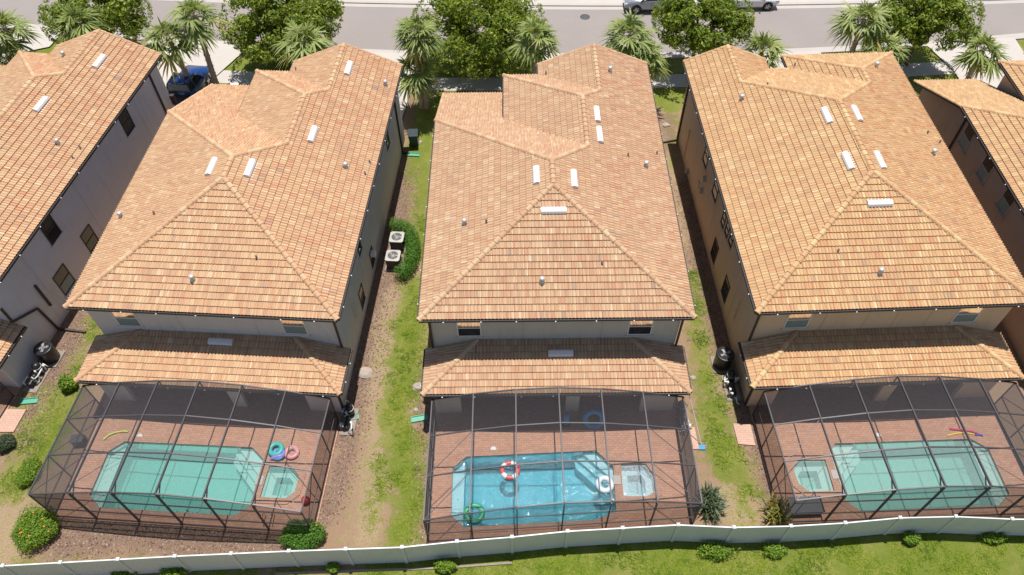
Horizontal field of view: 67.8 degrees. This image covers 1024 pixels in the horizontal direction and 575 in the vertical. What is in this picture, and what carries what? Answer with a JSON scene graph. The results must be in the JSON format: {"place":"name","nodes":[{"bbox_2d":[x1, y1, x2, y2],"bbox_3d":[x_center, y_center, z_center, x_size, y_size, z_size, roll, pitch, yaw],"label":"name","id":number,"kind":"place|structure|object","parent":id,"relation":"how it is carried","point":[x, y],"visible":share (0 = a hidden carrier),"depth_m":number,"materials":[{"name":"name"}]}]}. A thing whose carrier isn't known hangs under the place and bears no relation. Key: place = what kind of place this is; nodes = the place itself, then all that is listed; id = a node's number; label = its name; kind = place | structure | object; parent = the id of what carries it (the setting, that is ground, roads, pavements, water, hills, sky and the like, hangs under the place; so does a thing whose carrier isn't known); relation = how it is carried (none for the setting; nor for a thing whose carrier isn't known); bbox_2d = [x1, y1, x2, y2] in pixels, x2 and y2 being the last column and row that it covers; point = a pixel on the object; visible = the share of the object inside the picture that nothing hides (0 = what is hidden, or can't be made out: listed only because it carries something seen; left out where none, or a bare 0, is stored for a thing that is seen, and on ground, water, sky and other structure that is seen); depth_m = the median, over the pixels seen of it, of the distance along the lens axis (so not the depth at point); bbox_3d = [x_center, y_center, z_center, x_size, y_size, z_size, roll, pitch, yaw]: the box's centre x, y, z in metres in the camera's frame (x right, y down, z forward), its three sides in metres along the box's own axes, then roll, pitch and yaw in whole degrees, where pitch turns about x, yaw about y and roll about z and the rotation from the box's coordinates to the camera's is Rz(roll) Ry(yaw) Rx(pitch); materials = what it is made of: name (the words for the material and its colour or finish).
{"place":"outdoors","nodes":[
{"label":"outdoors","id":0,"kind":"place"},
{"bbox_2d":[0,359,39,410],"bbox_3d":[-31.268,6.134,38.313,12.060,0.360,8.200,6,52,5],"label":"screen enclosure","id":1,"kind":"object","parent":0,"point":[5,397],"depth_m":38.55,"materials":[{"name":"black metal"}]},
{"bbox_2d":[0,24,60,56],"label":"driveway","id":2,"kind":"structure","parent":0,"point":[43,43],"depth_m":57.72,"materials":[{"name":"concrete"}]},
{"bbox_2d":[0,29,177,386],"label":"house","id":3,"kind":"structure","parent":0,"point":[82,117],"depth_m":41.74,"materials":[{"name":"orange tile"}]},
{"bbox_2d":[40,215,63,247],"bbox_3d":[-24.058,-3.025,39.753,0.090,1.590,1.160,6,52,5],"label":"window","id":4,"kind":"structure","parent":3,"relation":"in","point":[49,228],"depth_m":39.84,"materials":[{"name":"black glass"}]},
{"bbox_2d":[52,263,76,297],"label":"window","id":5,"kind":"structure","parent":3,"relation":"in","point":[63,278],"depth_m":41.24,"materials":[{"name":"brown glass"}]},
{"bbox_2d":[80,224,98,254],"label":"window","id":6,"kind":"structure","parent":3,"relation":"in","point":[88,236],"depth_m":42.93,"materials":[{"name":"brown glass"}]},
{"bbox_2d":[118,108,136,138],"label":"window","id":7,"kind":"structure","parent":3,"relation":"in","point":[125,119],"depth_m":45.23,"materials":[{"name":"black glass"}]},
{"bbox_2d":[146,38,234,86],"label":"driveway","id":8,"kind":"structure","parent":0,"point":[221,44],"depth_m":57.12,"materials":[{"name":"concrete"}]},
{"bbox_2d":[166,65,210,105],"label":"parked car","id":9,"kind":"object","parent":8,"relation":"on","point":[197,79],"visible":0.46,"depth_m":51.91,"materials":[{"name":"blue paint"}]},
{"bbox_2d":[56,386,342,532],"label":"patio","id":10,"kind":"structure","parent":0,"point":[296,411],"depth_m":37.48,"materials":[{"name":"red brick"}]},
{"bbox_2d":[69,434,86,445],"bbox_3d":[-20.887,7.356,36.736,0.600,0.420,0.440,-5,52,-4],"label":"storage box","id":11,"kind":"object","parent":10,"relation":"on","point":[81,441],"visible":0.85,"depth_m":36.59,"materials":[{"name":"black plastic"}]},
{"bbox_2d":[85,434,269,503],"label":"swimming pool","id":12,"kind":"structure","parent":10,"relation":"in","point":[230,480],"depth_m":36.98,"materials":[{"name":"liquid"}]},
{"bbox_2d":[28,380,338,530],"bbox_3d":[-14.649,7.446,34.692,11.955,3.430,5.661,3,52,3],"label":"screen enclosure","id":13,"kind":"object","parent":10,"relation":"on","point":[154,507],"visible":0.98,"depth_m":33.49,"materials":[{"name":"brown metal"}]},
{"bbox_2d":[268,441,285,460],"bbox_3d":[-11.203,7.793,36.362,0.881,0.229,1.040,-19,54,-14],"label":"inflatable toy","id":14,"kind":"object","parent":10,"relation":"on","point":[277,454],"visible":0.94,"depth_m":36.25,"materials":[{"name":"teal plastic"}]},
{"bbox_2d":[254,460,305,504],"bbox_3d":[-10.820,9.362,35.898,2.243,1.095,2.156,3,52,3],"label":"hot tub","id":15,"kind":"object","parent":10,"relation":"in","point":[270,490],"visible":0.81,"depth_m":35.94,"materials":[{"name":"liquid"}]},
{"bbox_2d":[285,445,299,459],"bbox_3d":[-10.504,7.863,36.363,0.740,0.187,0.740,-1,52,0],"label":"swim ring","id":16,"kind":"object","parent":10,"relation":"on","point":[293,456],"visible":0.96,"depth_m":36.29,"materials":[{"name":"plastic"}]},
{"bbox_2d":[163,42,241,85],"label":"driveway","id":17,"kind":"structure","parent":0,"point":[222,58],"depth_m":56.09,"materials":[{"name":"concrete"}]},
{"bbox_2d":[371,52,413,116],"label":"driveway","id":18,"kind":"structure","parent":0,"point":[391,56],"depth_m":55.91,"materials":[{"name":"concrete"}]},
{"bbox_2d":[1,58,954,90],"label":"sidewalk","id":19,"kind":"structure","parent":0,"point":[675,80],"depth_m":54.38,"materials":[{"name":"concrete"}]},
{"bbox_2d":[0,36,1023,574],"bbox_3d":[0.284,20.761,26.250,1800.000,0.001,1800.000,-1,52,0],"label":"ground","id":20,"kind":"structure","parent":0,"point":[352,526],"depth_m":36.25,"materials":[{"name":"green plant"}]},
{"bbox_2d":[0,433,15,452],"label":"shrub","id":21,"kind":"object","parent":20,"relation":"on","point":[7,441],"visible":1,"depth_m":36.54,"materials":[{"name":"green plant"}]},
{"bbox_2d":[0,43,25,64],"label":"palm tree","id":22,"kind":"object","parent":20,"relation":"on","point":[5,62],"visible":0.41,"depth_m":50.66,"materials":[{"name":"green plant"}]},
{"bbox_2d":[0,409,26,431],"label":"brick pad","id":23,"kind":"object","parent":20,"relation":"on","point":[10,419],"visible":1,"depth_m":37.69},
{"bbox_2d":[0,7,44,58],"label":"palm tree","id":24,"kind":"object","parent":20,"relation":"on","point":[9,42],"visible":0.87,"depth_m":50.36,"materials":[{"name":"green plant"}]},
{"bbox_2d":[13,456,40,487],"bbox_3d":[-22.679,8.603,35.727,1.204,0.661,1.635,-1,52,0],"label":"shrub","id":25,"kind":"object","parent":20,"relation":"on","point":[28,470],"visible":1,"depth_m":35.55,"materials":[{"name":"green plant"}]},
{"bbox_2d":[9,503,59,553],"bbox_3d":[-21.163,10.676,33.822,2.051,1.089,2.303,-1,52,0],"label":"flowering bush","id":26,"kind":"object","parent":20,"relation":"on","point":[36,526],"visible":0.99,"depth_m":33.59,"materials":[{"name":"green plant"}]},
{"bbox_2d":[22,362,50,392],"bbox_3d":[-24.422,4.484,38.881,0.783,0.800,1.540,6,52,5],"label":"pool pump set","id":27,"kind":"object","parent":20,"relation":"on","point":[38,377],"visible":1,"depth_m":38.88,"materials":[{"name":"plastic"}]},
{"bbox_2d":[33,340,65,367],"bbox_3d":[-24.129,3.399,39.559,1.000,1.077,1.000,6,52,5],"label":"pool heater","id":28,"kind":"object","parent":20,"relation":"on","point":[48,353],"visible":1,"depth_m":39.32,"materials":[{"name":"plastic"}]},
{"bbox_2d":[57,374,76,391],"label":"leafy plant","id":29,"kind":"object","parent":20,"relation":"on","point":[67,383],"visible":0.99,"depth_m":38.36,"materials":[{"name":"green plant"}]},
{"bbox_2d":[54,3,114,43],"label":"palm tree","id":30,"kind":"object","parent":20,"relation":"on","point":[72,13],"visible":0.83,"depth_m":50.87,"materials":[{"name":"green plant"}]},
{"bbox_2d":[37,0,152,43],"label":"shade tree","id":31,"kind":"object","parent":20,"relation":"on","point":[118,13],"visible":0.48,"depth_m":52.83,"materials":[{"name":"green plant"}]},
{"bbox_2d":[138,16,200,85],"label":"palm tree","id":32,"kind":"object","parent":20,"relation":"on","point":[163,29],"visible":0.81,"depth_m":49.44,"materials":[{"name":"green plant"}]},
{"bbox_2d":[159,567,189,574],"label":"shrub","id":33,"kind":"object","parent":20,"relation":"on","point":[175,571],"visible":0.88,"depth_m":32.62,"materials":[{"name":"green plant"}]},
{"bbox_2d":[163,0,234,83],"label":"palm tree","id":34,"kind":"object","parent":20,"relation":"on","point":[195,29],"visible":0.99,"depth_m":48.63,"materials":[{"name":"green plant"}]},
{"bbox_2d":[62,43,409,411],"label":"house","id":35,"kind":"structure","parent":20,"relation":"on","point":[240,240],"depth_m":36.66,"materials":[{"name":"orange tile"}]},
{"bbox_2d":[110,312,144,328],"bbox_3d":[-18.339,1.472,36.205,1.310,1.440,0.090,3,52,3],"label":"window","id":36,"kind":"structure","parent":35,"relation":"in","point":[125,320],"depth_m":36.34,"materials":[{"name":"grey glass"}]},
{"bbox_2d":[279,320,310,336],"bbox_3d":[-10.259,1.833,35.832,1.310,1.440,0.090,3,52,3],"label":"window","id":37,"kind":"structure","parent":35,"relation":"in","point":[291,328],"depth_m":35.97,"materials":[{"name":"grey glass"}]},
{"bbox_2d":[216,0,344,65],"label":"shade tree","id":38,"kind":"object","parent":20,"relation":"on","point":[271,15],"visible":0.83,"depth_m":52.14,"materials":[{"name":"green plant"}]},
{"bbox_2d":[277,519,326,549],"bbox_3d":[-9.216,10.947,33.556,2.061,0.961,1.613,-1,52,0],"label":"round bush","id":39,"kind":"object","parent":20,"relation":"on","point":[302,538],"visible":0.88,"depth_m":33.32,"materials":[{"name":"green plant"}]},
{"bbox_2d":[269,17,337,70],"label":"palm tree","id":40,"kind":"object","parent":20,"relation":"on","point":[302,50],"visible":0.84,"depth_m":48.16,"materials":[{"name":"green plant"}]},
{"bbox_2d":[339,399,358,435],"bbox_3d":[-7.994,6.243,37.312,0.753,0.800,1.807,3,52,3],"label":"pool pump set","id":41,"kind":"object","parent":20,"relation":"on","point":[347,426],"visible":1,"depth_m":37.21,"materials":[{"name":"plastic"}]},
{"bbox_2d":[358,367,372,378],"bbox_3d":[-7.534,4.401,39.225,0.776,0.303,0.717,-1,52,0],"label":"stone","id":42,"kind":"object","parent":20,"relation":"on","point":[365,372],"visible":1,"depth_m":39.12,"materials":[{"name":"stone"}]},
{"bbox_2d":[275,562,511,574],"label":"garden edging","id":43,"kind":"object","parent":20,"relation":"on","point":[387,569],"visible":0.96,"depth_m":33.00,"materials":[{"name":"concrete"}]},
{"bbox_2d":[0,168,787,570],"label":"mulch","id":44,"kind":"object","parent":20,"relation":"on","point":[710,310],"visible":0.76,"depth_m":37.64,"materials":[{"name":"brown wood"}]},
{"bbox_2d":[385,250,403,271],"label":"air conditioner","id":45,"kind":"object","parent":20,"relation":"on","point":[393,258],"visible":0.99,"depth_m":43.18,"materials":[{"name":"metal"}]},
{"bbox_2d":[389,231,406,252],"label":"air conditioner","id":46,"kind":"object","parent":20,"relation":"on","point":[396,240],"visible":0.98,"depth_m":44.06,"materials":[{"name":"metal"}]},
{"bbox_2d":[386,216,420,280],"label":"hedge","id":47,"kind":"object","parent":20,"relation":"on","point":[411,254],"visible":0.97,"depth_m":43.66,"materials":[{"name":"green plant"}]},
{"bbox_2d":[408,129,418,146],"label":"wheelie bin","id":48,"kind":"object","parent":20,"relation":"on","point":[413,137],"visible":1,"depth_m":49.39,"materials":[{"name":"plastic"}]},
{"bbox_2d":[389,13,447,108],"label":"palm tree","id":49,"kind":"object","parent":20,"relation":"on","point":[416,45],"visible":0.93,"depth_m":47.62,"materials":[{"name":"green plant"}]},
{"bbox_2d":[395,49,441,108],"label":"palm tree","id":50,"kind":"object","parent":20,"relation":"on","point":[417,81],"visible":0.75,"depth_m":49.25,"materials":[{"name":"green plant"}]},
{"bbox_2d":[433,559,457,573],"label":"weed clump","id":51,"kind":"object","parent":20,"relation":"on","point":[442,566],"visible":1,"depth_m":32.73,"materials":[{"name":"green plant"}]},
{"bbox_2d":[409,0,547,79],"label":"shade tree","id":52,"kind":"object","parent":20,"relation":"on","point":[494,40],"visible":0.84,"depth_m":51.20,"materials":[{"name":"green plant"}]},
{"bbox_2d":[0,514,1023,574],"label":"vinyl fence","id":53,"kind":"object","parent":20,"relation":"on","point":[954,523],"visible":0.98,"depth_m":32.62,"materials":[{"name":"white plastic"}]},
{"bbox_2d":[504,15,560,73],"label":"palm tree","id":54,"kind":"object","parent":20,"relation":"on","point":[522,47],"visible":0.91,"depth_m":47.62,"materials":[{"name":"green plant"}]},
{"bbox_2d":[365,0,878,2],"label":"verge","id":55,"kind":"structure","parent":20,"relation":"on","point":[578,1],"depth_m":60.51,"materials":[{"name":"concrete"}]},
{"bbox_2d":[599,7,657,67],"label":"palm tree","id":56,"kind":"object","parent":20,"relation":"on","point":[629,23],"visible":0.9,"depth_m":48.41,"materials":[{"name":"green plant"}]},
{"bbox_2d":[274,0,997,6],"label":"kerb","id":57,"kind":"structure","parent":20,"relation":"on","point":[594,4],"depth_m":60.14,"materials":[{"name":"concrete"}]},
{"bbox_2d":[623,35,670,84],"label":"palm tree","id":58,"kind":"object","parent":20,"relation":"on","point":[658,67],"visible":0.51,"depth_m":48.93,"materials":[{"name":"green plant"}]},
{"bbox_2d":[651,0,755,56],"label":"shade tree","id":59,"kind":"object","parent":20,"relation":"on","point":[677,16],"visible":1,"depth_m":50.48,"materials":[{"name":"green plant"}]},
{"bbox_2d":[687,479,729,525],"bbox_3d":[8.956,9.659,34.303,1.886,1.001,1.975,-24,55,-18],"label":"strap leaved plant","id":60,"kind":"object","parent":20,"relation":"on","point":[713,501],"visible":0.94,"depth_m":34.20,"materials":[{"name":"green plant"}]},
{"bbox_2d":[696,540,740,560],"bbox_3d":[8.985,11.446,33.190,1.978,0.604,0.952,-1,52,0],"label":"weed clump","id":61,"kind":"object","parent":20,"relation":"on","point":[714,551],"visible":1,"depth_m":33.12,"materials":[{"name":"green plant"}]},
{"bbox_2d":[710,346,734,372],"bbox_3d":[10.820,3.655,38.978,1.000,1.077,1.000,-2,52,-1],"label":"pool heater","id":62,"kind":"object","parent":20,"relation":"on","point":[722,359],"visible":1,"depth_m":38.72,"materials":[{"name":"plastic"}]},
{"bbox_2d":[721,370,740,404],"bbox_3d":[11.056,4.971,38.111,0.807,0.800,1.815,-2,52,-1],"label":"pool pump set","id":63,"kind":"object","parent":20,"relation":"on","point":[730,384],"visible":1,"depth_m":38.22,"materials":[{"name":"plastic"}]},
{"bbox_2d":[733,423,754,445],"bbox_3d":[11.229,7.117,36.878,0.850,0.070,1.178,-1,52,0],"label":"brick pad","id":64,"kind":"object","parent":20,"relation":"on","point":[744,434],"visible":1,"depth_m":36.84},
{"bbox_2d":[742,30,790,67],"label":"palm tree","id":65,"kind":"object","parent":20,"relation":"on","point":[762,41],"visible":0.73,"depth_m":50.72,"materials":[{"name":"green plant"}]},
{"bbox_2d":[757,491,793,525],"bbox_3d":[11.865,9.938,34.051,1.615,1.001,1.783,-1,52,0],"label":"strap leaved plant","id":66,"kind":"object","parent":20,"relation":"on","point":[775,510],"visible":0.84,"depth_m":33.97,"materials":[{"name":"green plant"}]},
{"bbox_2d":[762,541,788,559],"bbox_3d":[11.483,11.440,33.196,1.190,0.570,0.789,-1,52,0],"label":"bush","id":67,"kind":"object","parent":20,"relation":"on","point":[775,549],"visible":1,"depth_m":33.09,"materials":[{"name":"green plant"}]},
{"bbox_2d":[663,44,1023,405],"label":"house","id":68,"kind":"structure","parent":20,"relation":"on","point":[848,230],"depth_m":36.61,"materials":[{"name":"orange tile"}]},
{"bbox_2d":[709,236,718,266],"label":"window","id":69,"kind":"structure","parent":68,"relation":"in","point":[714,251],"depth_m":42.50,"materials":[{"name":"black glass"}]},
{"bbox_2d":[719,274,729,305],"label":"window","id":70,"kind":"structure","parent":68,"relation":"in","point":[724,291],"depth_m":40.69,"materials":[{"name":"black glass"}]},
{"bbox_2d":[780,314,812,329],"bbox_3d":[13.450,1.543,35.805,1.310,1.440,0.090,-2,52,-1],"label":"window","id":71,"kind":"structure","parent":68,"relation":"in","point":[793,321],"depth_m":35.94,"materials":[{"name":"grey glass"}]},
{"bbox_2d":[947,308,984,324],"bbox_3d":[21.498,1.273,35.931,1.310,1.440,0.090,-2,52,-1],"label":"window","id":72,"kind":"structure","parent":68,"relation":"in","point":[963,316],"depth_m":36.07,"materials":[{"name":"grey glass"}]},
{"bbox_2d":[827,0,893,52],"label":"palm tree","id":73,"kind":"object","parent":20,"relation":"on","point":[848,26],"visible":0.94,"depth_m":49.11,"materials":[{"name":"green plant"}]},
{"bbox_2d":[856,26,909,66],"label":"palm tree","id":74,"kind":"object","parent":20,"relation":"on","point":[894,47],"visible":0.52,"depth_m":49.10,"materials":[{"name":"green plant"}]},
{"bbox_2d":[901,531,921,545],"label":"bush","id":75,"kind":"object","parent":20,"relation":"on","point":[910,538],"visible":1,"depth_m":33.31,"materials":[{"name":"green plant"}]},
{"bbox_2d":[867,0,984,66],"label":"shade tree","id":76,"kind":"object","parent":20,"relation":"on","point":[923,23],"visible":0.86,"depth_m":50.53,"materials":[{"name":"green plant"}]},
{"bbox_2d":[944,29,1010,82],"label":"palm tree","id":77,"kind":"object","parent":20,"relation":"on","point":[980,61],"visible":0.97,"depth_m":50.01,"materials":[{"name":"green plant"}]},
{"bbox_2d":[979,532,1009,544],"bbox_3d":[21.205,10.962,33.481,1.282,0.529,0.688,-1,52,0],"label":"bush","id":78,"kind":"object","parent":20,"relation":"on","point":[991,538],"visible":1,"depth_m":33.38,"materials":[{"name":"green plant"}]},
{"bbox_2d":[0,213,1023,574],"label":"grass","id":79,"kind":"structure","parent":0,"point":[678,563],"depth_m":33.49,"materials":[{"name":"green plant"}]},
{"bbox_2d":[0,0,1023,52],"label":"road","id":80,"kind":"structure","parent":0,"point":[367,27],"depth_m":58.67,"materials":[{"name":"grey asphalt"}]},
{"bbox_2d":[12,24,1023,58],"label":"kerb","id":81,"kind":"structure","parent":80,"relation":"on","point":[821,51],"depth_m":56.10,"materials":[{"name":"concrete"}]},
{"bbox_2d":[14,23,1023,55],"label":"gutter pan","id":82,"kind":"object","parent":80,"relation":"on","point":[683,53],"visible":0.2,"depth_m":56.53,"materials":[{"name":"concrete"}]},
{"bbox_2d":[163,0,1023,9],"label":"gutter pan","id":83,"kind":"object","parent":80,"relation":"on","point":[624,8],"visible":0.45,"depth_m":60.02,"materials":[{"name":"concrete"}]},
{"bbox_2d":[623,0,662,13],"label":"parked car","id":84,"kind":"object","parent":80,"relation":"on","point":[635,5],"visible":0.45,"depth_m":58.87,"materials":[{"name":"grey paint"}]},
{"bbox_2d":[735,0,779,10],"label":"parked car","id":85,"kind":"object","parent":80,"relation":"on","point":[766,5],"visible":0.54,"depth_m":59.10,"materials":[{"name":"white paint"}]},
{"bbox_2d":[416,43,696,412],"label":"house","id":86,"kind":"structure","parent":0,"point":[553,254],"depth_m":36.16,"materials":[{"name":"orange tile"}]},
{"bbox_2d":[456,322,483,337],"bbox_3d":[-2.012,1.929,35.667,1.310,1.440,0.090,-1,52,0],"label":"window","id":87,"kind":"structure","parent":86,"relation":"in","point":[464,330],"depth_m":35.80,"materials":[{"name":"glass"}]},
{"bbox_2d":[625,321,653,336],"bbox_3d":[6.007,1.850,35.643,1.310,1.440,0.090,-1,52,0],"label":"window","id":88,"kind":"structure","parent":86,"relation":"in","point":[635,328],"depth_m":35.81,"materials":[{"name":"glass"}]},
{"bbox_2d":[427,396,693,542],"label":"patio","id":89,"kind":"structure","parent":0,"point":[625,441],"depth_m":37.01,"materials":[{"name":"red brick"}]},
{"bbox_2d":[445,445,616,515],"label":"swimming pool","id":90,"kind":"structure","parent":89,"relation":"in","point":[492,488],"depth_m":36.54,"materials":[{"name":"blue liquid"}]},
{"bbox_2d":[500,460,519,479],"bbox_3d":[-0.090,8.595,35.850,0.980,0.204,0.980,-1,52,0],"label":"swim ring","id":91,"kind":"object","parent":90,"relation":"on","point":[504,475],"visible":0.84,"depth_m":35.72,"materials":[{"name":"red plastic"}]},
{"bbox_2d":[595,475,613,492],"bbox_3d":[4.308,9.135,35.376,0.880,0.221,0.880,-1,52,0],"label":"swim ring","id":92,"kind":"object","parent":90,"relation":"on","point":[599,487],"visible":0.94,"depth_m":35.29,"materials":[{"name":"white plastic"}]},
{"bbox_2d":[423,387,702,541],"bbox_3d":[2.158,7.803,34.227,11.805,3.430,5.952,-1,52,0],"label":"screen enclosure","id":93,"kind":"object","parent":89,"relation":"on","point":[516,520],"visible":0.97,"depth_m":32.98,"materials":[{"name":"brown metal"}]},
{"bbox_2d":[582,408,604,428],"bbox_3d":[3.978,6.386,37.005,1.120,0.975,0.703,-1,52,0],"label":"swim ring","id":94,"kind":"object","parent":89,"relation":"on","point":[589,412],"visible":0.86,"depth_m":36.88,"materials":[{"name":"blue plastic"}]},
{"bbox_2d":[613,458,661,500],"bbox_3d":[5.809,9.252,35.805,2.193,1.095,2.184,-1,52,0],"label":"hot tub","id":95,"kind":"object","parent":89,"relation":"in","point":[632,481],"visible":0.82,"depth_m":35.91,"materials":[{"name":"white liquid"}]},
{"bbox_2d":[754,51,820,67],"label":"driveway","id":96,"kind":"structure","parent":0,"point":[799,53],"depth_m":55.87,"materials":[{"name":"concrete"}]},
{"bbox_2d":[749,383,1023,524],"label":"patio","id":97,"kind":"structure","parent":0,"point":[788,405],"depth_m":37.33,"materials":[{"name":"red brick"}]},
{"bbox_2d":[787,454,841,496],"bbox_3d":[14.050,9.056,35.871,2.337,1.095,2.153,-2,52,-1],"label":"hot tub","id":98,"kind":"object","parent":97,"relation":"in","point":[804,473],"visible":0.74,"depth_m":35.96,"materials":[{"name":"liquid"}]},
{"bbox_2d":[752,375,1023,521],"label":"screen enclosure","id":99,"kind":"object","parent":97,"relation":"on","point":[946,500],"visible":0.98,"depth_m":33.45,"materials":[{"name":"brown metal"}]},
{"bbox_2d":[823,433,1011,493],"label":"swimming pool","id":100,"kind":"structure","parent":97,"relation":"in","point":[868,471],"depth_m":36.82,"materials":[{"name":"liquid"}]},
{"bbox_2d":[913,53,1023,365],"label":"house","id":101,"kind":"structure","parent":0,"point":[979,125],"depth_m":42.23,"materials":[{"name":"orange tile"}]},
{"bbox_2d":[956,124,974,154],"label":"window","id":102,"kind":"structure","parent":101,"relation":"in","point":[967,136],"depth_m":43.75,"materials":[{"name":"grey glass"}]},
{"bbox_2d":[973,154,993,186],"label":"window","id":103,"kind":"structure","parent":101,"relation":"in","point":[986,166],"depth_m":42.10,"materials":[{"name":"grey glass"}]},
{"bbox_2d":[993,188,1014,219],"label":"window","id":104,"kind":"structure","parent":101,"relation":"in","point":[1004,204],"depth_m":40.44,"materials":[{"name":"grey glass"}]},
{"bbox_2d":[926,41,1011,77],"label":"driveway","id":105,"kind":"structure","parent":0,"point":[946,57],"depth_m":55.64,"materials":[{"name":"concrete"}]},
{"bbox_2d":[952,38,1023,87],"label":"driveway","id":106,"kind":"structure","parent":0,"point":[1017,52],"depth_m":55.43,"materials":[{"name":"concrete"}]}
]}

